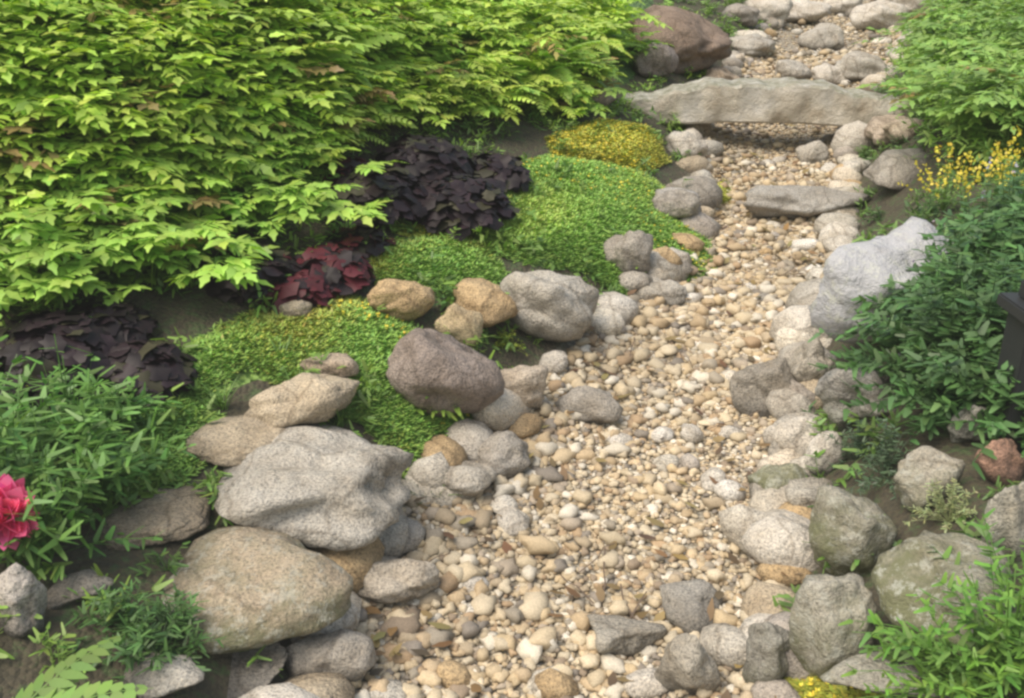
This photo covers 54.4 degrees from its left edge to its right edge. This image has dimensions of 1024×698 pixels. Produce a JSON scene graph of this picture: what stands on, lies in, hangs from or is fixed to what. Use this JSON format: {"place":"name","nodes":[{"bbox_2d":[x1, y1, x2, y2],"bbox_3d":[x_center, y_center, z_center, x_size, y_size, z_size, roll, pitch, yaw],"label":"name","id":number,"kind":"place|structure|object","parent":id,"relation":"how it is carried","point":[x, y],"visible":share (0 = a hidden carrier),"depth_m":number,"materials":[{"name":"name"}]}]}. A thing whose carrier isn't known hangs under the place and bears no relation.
{"place":"outdoors","nodes":[
{"label":"outdoors","id":0,"kind":"place"},
{"bbox_2d":[0,0,1023,697],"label":"ground","id":1,"kind":"structure","parent":0,"point":[198,310],"depth_m":2.68,"materials":[{"name":"brown soil"}]},
{"bbox_2d":[0,473,39,568],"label":"pink flower","id":2,"kind":"object","parent":1,"relation":"on","point":[10,529],"visible":0.85,"depth_m":1.90,"materials":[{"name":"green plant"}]},
{"bbox_2d":[0,563,47,638],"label":"rock","id":3,"kind":"object","parent":1,"relation":"on","point":[23,592],"visible":0.97,"depth_m":1.85,"materials":[{"name":"grey stone"}]},
{"bbox_2d":[47,569,113,609],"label":"rock","id":4,"kind":"object","parent":1,"relation":"on","point":[87,579],"visible":0.88,"depth_m":1.97,"materials":[{"name":"grey stone"}]},
{"bbox_2d":[97,486,210,549],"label":"rock","id":5,"kind":"object","parent":1,"relation":"on","point":[180,513],"visible":0.88,"depth_m":2.19,"materials":[{"name":"grey stone"}]},
{"bbox_2d":[120,651,203,697],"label":"rock","id":6,"kind":"object","parent":1,"relation":"on","point":[178,673],"visible":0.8,"depth_m":1.83,"materials":[{"name":"grey stone"}]},
{"bbox_2d":[121,391,216,491],"bbox_3d":[-0.883,0.253,2.458,0.280,0.161,0.460,0,22,0],"label":"plant","id":7,"kind":"object","parent":1,"relation":"on","point":[186,427],"visible":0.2,"depth_m":2.41,"materials":[{"name":"green plant"}]},
{"bbox_2d":[0,334,461,697],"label":"plants","id":8,"kind":"object","parent":1,"relation":"on","point":[77,442],"visible":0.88,"depth_m":2.02,"materials":[{"name":"green plant"}]},
{"bbox_2d":[185,415,297,466],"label":"tan boulder","id":9,"kind":"object","parent":1,"relation":"on","point":[231,441],"visible":0.68,"depth_m":2.45,"materials":[{"name":"beige stone"}]},
{"bbox_2d":[161,525,352,654],"bbox_3d":[-0.571,0.505,2.106,0.384,0.158,0.403,-16,27,-35],"label":"round boulder","id":10,"kind":"object","parent":1,"relation":"on","point":[258,587],"visible":0.88,"depth_m":2.04,"materials":[{"name":"beige stone"}]},
{"bbox_2d":[227,641,288,697],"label":"rock","id":11,"kind":"object","parent":1,"relation":"on","point":[243,679],"visible":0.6,"depth_m":1.99,"materials":[{"name":"grey stone"}]},
{"bbox_2d":[0,134,533,433],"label":"dark-leaved plants","id":12,"kind":"object","parent":1,"relation":"on","point":[434,185],"visible":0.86,"depth_m":3.09,"materials":[{"name":"purple plant"}]},
{"bbox_2d":[243,372,359,427],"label":"tan boulder","id":13,"kind":"object","parent":1,"relation":"on","point":[302,398],"visible":0.96,"depth_m":2.55,"materials":[{"name":"beige stone"}]},
{"bbox_2d":[214,423,413,551],"bbox_3d":[-0.495,0.329,2.439,0.501,0.187,0.491,0,22,0],"label":"granite boulder","id":14,"kind":"object","parent":1,"relation":"on","point":[334,488],"visible":0.92,"depth_m":2.29,"materials":[{"name":"grey stone"}]},
{"bbox_2d":[182,299,458,472],"bbox_3d":[-0.506,0.133,2.919,0.860,0.407,0.680,0,22,0],"label":"sedum mat","id":15,"kind":"object","parent":1,"relation":"on","point":[243,377],"visible":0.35,"depth_m":2.74,"materials":[{"name":"green plant"}]},
{"bbox_2d":[0,0,653,288],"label":"shrub foliage","id":16,"kind":"object","parent":1,"relation":"on","point":[628,70],"visible":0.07,"depth_m":3.63,"materials":[{"name":"green plant"}]},
{"bbox_2d":[300,353,358,377],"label":"rock","id":17,"kind":"object","parent":1,"relation":"on","point":[331,363],"visible":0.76,"depth_m":2.76,"materials":[{"name":"grey stone"}]},
{"bbox_2d":[0,0,659,230],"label":"foliage","id":18,"kind":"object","parent":1,"relation":"on","point":[563,74],"depth_m":3.76,"materials":[{"name":"green plant"}]},
{"bbox_2d":[0,0,674,318],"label":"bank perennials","id":19,"kind":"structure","parent":1,"relation":"on","point":[56,44],"depth_m":3.17,"materials":[{"name":"green plant"}]},
{"bbox_2d":[367,279,434,322],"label":"tan rock","id":20,"kind":"object","parent":1,"relation":"on","point":[405,300],"visible":0.97,"depth_m":3.05,"materials":[{"name":"beige stone"}]},
{"bbox_2d":[112,153,717,498],"bbox_3d":[-0.107,-0.219,3.463,0.949,0.495,3.108,14,26,31],"label":"sedum groundcover","id":21,"kind":"object","parent":1,"relation":"on","point":[235,338],"visible":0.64,"depth_m":3.13,"materials":[{"name":"green plant"}]},
{"bbox_2d":[272,299,311,316],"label":"rock","id":22,"kind":"object","parent":21,"relation":"on","point":[298,308],"visible":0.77,"depth_m":2.95,"materials":[{"name":"grey stone"}]},
{"bbox_2d":[386,328,504,417],"bbox_3d":[-0.187,0.059,2.848,0.334,0.263,0.299,0,22,0],"label":"dark boulder","id":23,"kind":"object","parent":21,"relation":"on","point":[445,372],"visible":0.96,"depth_m":2.75,"materials":[{"name":"grey stone"}]},
{"bbox_2d":[655,187,701,205],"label":"rock","id":24,"kind":"object","parent":21,"relation":"on","point":[661,191],"visible":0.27,"depth_m":4.46,"materials":[{"name":"grey stone"}]},
{"bbox_2d":[392,224,471,238],"bbox_3d":[-0.285,-0.396,3.608,0.320,0.124,0.180,0,22,0],"label":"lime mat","id":25,"kind":"object","parent":1,"relation":"on","point":[408,234],"visible":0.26,"depth_m":3.56,"materials":[{"name":"green plant"}]},
{"bbox_2d":[370,237,502,291],"bbox_3d":[-0.281,-0.259,3.442,0.588,0.209,0.388,-16,27,-34],"label":"sedum mat","id":26,"kind":"object","parent":1,"relation":"on","point":[404,239],"visible":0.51,"depth_m":3.42,"materials":[{"name":"green plant"}]},
{"bbox_2d":[434,303,483,346],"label":"tan rock","id":27,"kind":"object","parent":1,"relation":"on","point":[460,323],"visible":0.75,"depth_m":3.05,"materials":[{"name":"beige stone"}]},
{"bbox_2d":[442,461,496,498],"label":"rock","id":28,"kind":"object","parent":1,"relation":"on","point":[468,479],"visible":0.67,"depth_m":2.64,"materials":[{"name":"grey stone"}]},
{"bbox_2d":[451,278,518,327],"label":"tan rock","id":29,"kind":"object","parent":1,"relation":"on","point":[492,303],"visible":0.8,"depth_m":3.17,"materials":[{"name":"beige stone"}]},
{"bbox_2d":[0,0,1023,697],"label":"bank plants","id":30,"kind":"object","parent":1,"relation":"on","point":[40,572],"visible":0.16,"depth_m":3.13,"materials":[{"name":"green plant"}]},
{"bbox_2d":[500,365,548,408],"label":"wedge rock","id":31,"kind":"object","parent":1,"relation":"on","point":[526,384],"visible":0.66,"depth_m":2.99,"materials":[{"name":"grey stone"}]},
{"bbox_2d":[500,270,598,342],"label":"rock","id":32,"kind":"object","parent":1,"relation":"on","point":[552,306],"visible":0.85,"depth_m":3.27,"materials":[{"name":"grey stone"}]},
{"bbox_2d":[476,169,689,283],"bbox_3d":[0.353,-0.501,4.155,1.100,0.444,1.200,0,22,0],"label":"sedum mat","id":33,"kind":"object","parent":1,"relation":"on","point":[534,264],"visible":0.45,"depth_m":3.70,"materials":[{"name":"green plant"}]},
{"bbox_2d":[351,213,826,697],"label":"creek pebbles","id":34,"kind":"object","parent":1,"relation":"on","point":[709,344],"visible":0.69,"depth_m":2.63,"materials":[{"name":"beige gravel"}]},
{"bbox_2d":[285,628,376,681],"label":"rock","id":35,"kind":"object","parent":34,"relation":"on","point":[350,655],"visible":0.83,"depth_m":2.04,"materials":[{"name":"grey stone"}]},
{"bbox_2d":[357,555,439,603],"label":"rock","id":36,"kind":"object","parent":34,"relation":"on","point":[390,579],"visible":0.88,"depth_m":2.29,"materials":[{"name":"grey stone"}]},
{"bbox_2d":[477,431,530,478],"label":"rock","id":37,"kind":"object","parent":34,"relation":"on","point":[505,454],"visible":0.83,"depth_m":2.76,"materials":[{"name":"grey stone"}]},
{"bbox_2d":[239,1,937,697],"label":"creek cobbles","id":38,"kind":"object","parent":34,"relation":"on","point":[767,529],"depth_m":2.73,"materials":[{"name":"grey stone"}]},
{"bbox_2d":[555,385,622,424],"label":"rock","id":39,"kind":"object","parent":34,"relation":"on","point":[592,405],"visible":0.91,"depth_m":3.03,"materials":[{"name":"grey stone"}]},
{"bbox_2d":[587,614,667,655],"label":"rock","id":40,"kind":"object","parent":34,"relation":"on","point":[618,635],"visible":1,"depth_m":2.20,"materials":[{"name":"grey stone"}]},
{"bbox_2d":[635,279,687,306],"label":"rock","id":41,"kind":"object","parent":34,"relation":"on","point":[672,292],"visible":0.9,"depth_m":3.77,"materials":[{"name":"grey stone"}]},
{"bbox_2d":[659,579,722,633],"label":"rock","id":42,"kind":"object","parent":34,"relation":"on","point":[685,604],"visible":0.94,"depth_m":2.28,"materials":[{"name":"grey stone"}]},
{"bbox_2d":[742,622,789,682],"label":"rock","id":43,"kind":"object","parent":34,"relation":"on","point":[767,646],"visible":0.9,"depth_m":2.02,"materials":[{"name":"grey stone"}]},
{"bbox_2d":[748,463,808,488],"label":"rock","id":44,"kind":"object","parent":34,"relation":"on","point":[767,476],"visible":0.63,"depth_m":2.63,"materials":[{"name":"grey stone"}]},
{"bbox_2d":[301,28,897,697],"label":"pebbles","id":45,"kind":"object","parent":1,"relation":"on","point":[507,548],"visible":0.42,"depth_m":2.59,"materials":[{"name":"beige stone"}]},
{"bbox_2d":[584,85,615,109],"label":"rock","id":46,"kind":"object","parent":1,"relation":"on","point":[607,100],"visible":0.32,"depth_m":5.31,"materials":[{"name":"grey stone"}]},
{"bbox_2d":[569,128,666,164],"bbox_3d":[0.508,-0.949,4.906,0.483,0.247,1.038,11,24,24],"label":"plant","id":47,"kind":"object","parent":1,"relation":"on","point":[600,150],"visible":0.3,"depth_m":4.66,"materials":[{"name":"yellow plant"}]},
{"bbox_2d":[602,230,653,274],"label":"rock","id":48,"kind":"object","parent":1,"relation":"on","point":[629,250],"visible":0.83,"depth_m":3.80,"materials":[{"name":"grey stone"}]},
{"bbox_2d":[396,117,871,697],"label":"lime sedum","id":49,"kind":"object","parent":1,"relation":"on","point":[636,147],"visible":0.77,"depth_m":4.70,"materials":[{"name":"yellow plant"}]},
{"bbox_2d":[632,42,678,79],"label":"rock","id":50,"kind":"object","parent":1,"relation":"on","point":[660,59],"visible":0.84,"depth_m":6.19,"materials":[{"name":"grey stone"}]},
{"bbox_2d":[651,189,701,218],"bbox_3d":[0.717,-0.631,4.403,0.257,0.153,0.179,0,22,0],"label":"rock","id":51,"kind":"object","parent":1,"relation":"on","point":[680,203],"visible":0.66,"depth_m":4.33,"materials":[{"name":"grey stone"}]},
{"bbox_2d":[627,5,732,74],"bbox_3d":[1.075,-2.111,6.753,0.915,0.424,0.703,-13,26,-30],"label":"boulder","id":52,"kind":"object","parent":1,"relation":"on","point":[698,42],"visible":0.62,"depth_m":6.53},
{"bbox_2d":[666,131,707,159],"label":"rock","id":53,"kind":"object","parent":1,"relation":"on","point":[683,141],"visible":0.81,"depth_m":5.16,"materials":[{"name":"grey stone"}]},
{"bbox_2d":[654,633,720,695],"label":"rock","id":54,"kind":"object","parent":1,"relation":"on","point":[688,664],"visible":0.97,"depth_m":2.04,"materials":[{"name":"grey stone"}]},
{"bbox_2d":[700,66,739,79],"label":"rock","id":55,"kind":"object","parent":1,"relation":"on","point":[719,72],"visible":0.45,"depth_m":6.67,"materials":[{"name":"beige stone"}]},
{"bbox_2d":[722,3,759,26],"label":"rock","id":56,"kind":"object","parent":1,"relation":"on","point":[747,16],"visible":0.79,"depth_m":8.30,"materials":[{"name":"grey stone"}]},
{"bbox_2d":[729,34,775,57],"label":"rock","id":57,"kind":"object","parent":1,"relation":"on","point":[756,45],"visible":0.68,"depth_m":7.63,"materials":[{"name":"beige stone"}]},
{"bbox_2d":[495,0,1023,697],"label":"shrubs","id":58,"kind":"object","parent":1,"relation":"on","point":[943,324],"visible":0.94,"depth_m":2.57,"materials":[{"name":"green plant"}]},
{"bbox_2d":[729,357,796,417],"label":"angular boulder","id":59,"kind":"object","parent":1,"relation":"on","point":[752,386],"visible":0.7,"depth_m":3.06,"materials":[{"name":"grey stone"}]},
{"bbox_2d":[622,77,909,126],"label":"stone slab","id":60,"kind":"structure","parent":1,"relation":"on","point":[792,100],"depth_m":5.47,"materials":[{"name":"grey stone"}]},
{"bbox_2d":[743,0,792,21],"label":"rock","id":61,"kind":"object","parent":1,"relation":"on","point":[777,9],"visible":0.58,"depth_m":8.75,"materials":[{"name":"beige stone"}]},
{"bbox_2d":[774,416,821,448],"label":"white rock","id":62,"kind":"object","parent":1,"relation":"on","point":[793,433],"visible":0.56,"depth_m":2.77,"materials":[{"name":"beige stone"}]},
{"bbox_2d":[703,55,893,223],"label":"creek pebbles","id":63,"kind":"object","parent":1,"relation":"on","point":[738,185],"visible":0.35,"depth_m":5.51,"materials":[{"name":"beige gravel"}]},
{"bbox_2d":[775,59,812,78],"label":"rock","id":64,"kind":"object","parent":63,"relation":"on","point":[795,69],"visible":0.7,"depth_m":7.15,"materials":[{"name":"grey stone"}]},
{"bbox_2d":[743,185,869,220],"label":"rock","id":65,"kind":"object","parent":63,"relation":"on","point":[791,202],"visible":0.94,"depth_m":4.55,"materials":[{"name":"grey stone"}]},
{"bbox_2d":[795,140,828,163],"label":"rock","id":66,"kind":"object","parent":63,"relation":"on","point":[813,152],"visible":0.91,"depth_m":5.37,"materials":[{"name":"grey stone"}]},
{"bbox_2d":[811,63,847,84],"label":"rock","id":67,"kind":"object","parent":63,"relation":"on","point":[830,73],"visible":0.74,"depth_m":7.00,"materials":[{"name":"beige stone"}]},
{"bbox_2d":[784,477,832,508],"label":"rock","id":68,"kind":"object","parent":1,"relation":"on","point":[801,492],"visible":0.63,"depth_m":2.52,"materials":[{"name":"grey stone"}]},
{"bbox_2d":[785,0,831,24],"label":"rock","id":69,"kind":"object","parent":1,"relation":"on","point":[809,12],"visible":0.72,"depth_m":9.00,"materials":[{"name":"beige stone"}]},
{"bbox_2d":[788,337,835,381],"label":"boulder","id":70,"kind":"object","parent":1,"relation":"on","point":[804,355],"visible":0.71,"depth_m":3.03,"materials":[{"name":"grey stone"}]},
{"bbox_2d":[797,23,843,50],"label":"rock","id":71,"kind":"object","parent":1,"relation":"on","point":[825,36],"visible":0.87,"depth_m":8.14,"materials":[{"name":"beige stone"}]},
{"bbox_2d":[805,431,846,475],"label":"white rock","id":72,"kind":"object","parent":1,"relation":"on","point":[832,454],"visible":0.77,"depth_m":2.63,"materials":[{"name":"grey stone"}]},
{"bbox_2d":[788,573,877,677],"bbox_3d":[0.645,0.558,2.004,0.164,0.258,0.167,-13,25,-29],"label":"rock","id":73,"kind":"object","parent":1,"relation":"on","point":[821,641],"visible":0.81,"depth_m":1.94,"materials":[{"name":"grey stone"}]},
{"bbox_2d":[763,0,916,62],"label":"creek pebbles","id":74,"kind":"object","parent":1,"relation":"on","point":[820,55],"visible":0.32,"depth_m":8.35,"materials":[{"name":"beige gravel"}]},
{"bbox_2d":[823,0,862,17],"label":"rock","id":75,"kind":"object","parent":1,"relation":"on","point":[845,7],"visible":0.43,"depth_m":9.56,"materials":[{"name":"beige stone"}]},
{"bbox_2d":[809,687,883,697],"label":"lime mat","id":76,"kind":"object","parent":1,"relation":"on","point":[871,693],"visible":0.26,"depth_m":1.93,"materials":[{"name":"yellow plant"}]},
{"bbox_2d":[808,485,897,576],"bbox_3d":[0.755,0.419,2.224,0.188,0.215,0.171,0,22,0],"label":"boulder","id":77,"kind":"object","parent":1,"relation":"on","point":[846,529],"visible":0.91,"depth_m":2.17,"materials":[{"name":"grey stone"}]},
{"bbox_2d":[842,158,871,174],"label":"rock","id":78,"kind":"object","parent":1,"relation":"on","point":[860,165],"visible":0.32,"depth_m":4.96,"materials":[{"name":"beige stone"}]},
{"bbox_2d":[815,362,904,424],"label":"boulder","id":79,"kind":"object","parent":1,"relation":"on","point":[832,389],"visible":0.48,"depth_m":2.72,"materials":[{"name":"grey stone"}]},
{"bbox_2d":[835,51,886,82],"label":"rock","id":80,"kind":"object","parent":1,"relation":"on","point":[856,66],"visible":0.66,"depth_m":6.98,"materials":[{"name":"beige stone"}]},
{"bbox_2d":[808,216,948,343],"bbox_3d":[1.172,-0.194,3.045,0.509,0.368,0.336,-15,26,-33],"label":"lichen boulder","id":81,"kind":"object","parent":1,"relation":"on","point":[852,270],"visible":0.46,"depth_m":2.94,"materials":[{"name":"grey stone"}]},
{"bbox_2d":[849,0,908,31],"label":"rock","id":82,"kind":"object","parent":1,"relation":"on","point":[879,14],"visible":0.82,"depth_m":8.79,"materials":[{"name":"beige stone"}]},
{"bbox_2d":[819,647,953,697],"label":"rock","id":83,"kind":"object","parent":1,"relation":"on","point":[858,662],"visible":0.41,"depth_m":1.84,"materials":[{"name":"grey stone"}]},
{"bbox_2d":[864,115,910,146],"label":"rock","id":84,"kind":"object","parent":1,"relation":"on","point":[873,130],"visible":0.59,"depth_m":5.12,"materials":[{"name":"beige stone"}]},
{"bbox_2d":[863,148,929,190],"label":"rock","id":85,"kind":"object","parent":1,"relation":"on","point":[891,169],"visible":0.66,"depth_m":4.40,"materials":[{"name":"grey stone"}]},
{"bbox_2d":[882,118,927,143],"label":"rock","id":86,"kind":"object","parent":1,"relation":"on","point":[892,130],"visible":0.62,"depth_m":4.90,"materials":[{"name":"beige stone"}]},
{"bbox_2d":[896,27,921,46],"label":"rock","id":87,"kind":"object","parent":1,"relation":"on","point":[901,37],"visible":0.04,"depth_m":7.00,"materials":[{"name":"beige stone"}]},
{"bbox_2d":[892,0,932,12],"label":"rock","id":88,"kind":"object","parent":1,"relation":"on","point":[912,5],"visible":0.21,"depth_m":9.46,"materials":[{"name":"beige stone"}]},
{"bbox_2d":[893,446,965,511],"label":"rock","id":89,"kind":"object","parent":1,"relation":"on","point":[919,467],"visible":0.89,"depth_m":2.21,"materials":[{"name":"grey stone"}]},
{"bbox_2d":[871,530,1019,655],"bbox_3d":[0.825,0.472,1.860,0.248,0.157,0.266,0,22,0],"label":"boulder","id":90,"kind":"object","parent":1,"relation":"on","point":[903,569],"visible":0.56,"depth_m":1.88,"materials":[{"name":"grey stone"}]},
{"bbox_2d":[945,405,990,442],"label":"rock","id":91,"kind":"object","parent":1,"relation":"on","point":[963,433],"visible":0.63,"depth_m":2.33,"materials":[{"name":"grey stone"}]},
{"bbox_2d":[941,3,1023,183],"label":"underfoliage","id":92,"kind":"object","parent":1,"relation":"on","point":[996,175],"depth_m":4.02,"materials":[{"name":"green plant"}]},
{"bbox_2d":[974,438,1023,486],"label":"red rock","id":93,"kind":"object","parent":1,"relation":"on","point":[1008,464],"visible":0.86,"depth_m":2.17,"materials":[{"name":"stone"}]},
{"bbox_2d":[981,482,1023,561],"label":"rock","id":94,"kind":"object","parent":1,"relation":"on","point":[1007,514],"visible":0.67,"depth_m":1.95,"materials":[{"name":"grey stone"}]},
{"bbox_2d":[987,280,1023,452],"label":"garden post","id":95,"kind":"object","parent":1,"relation":"on","point":[1012,345],"visible":0.66,"depth_m":2.24,"materials":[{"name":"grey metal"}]}
]}

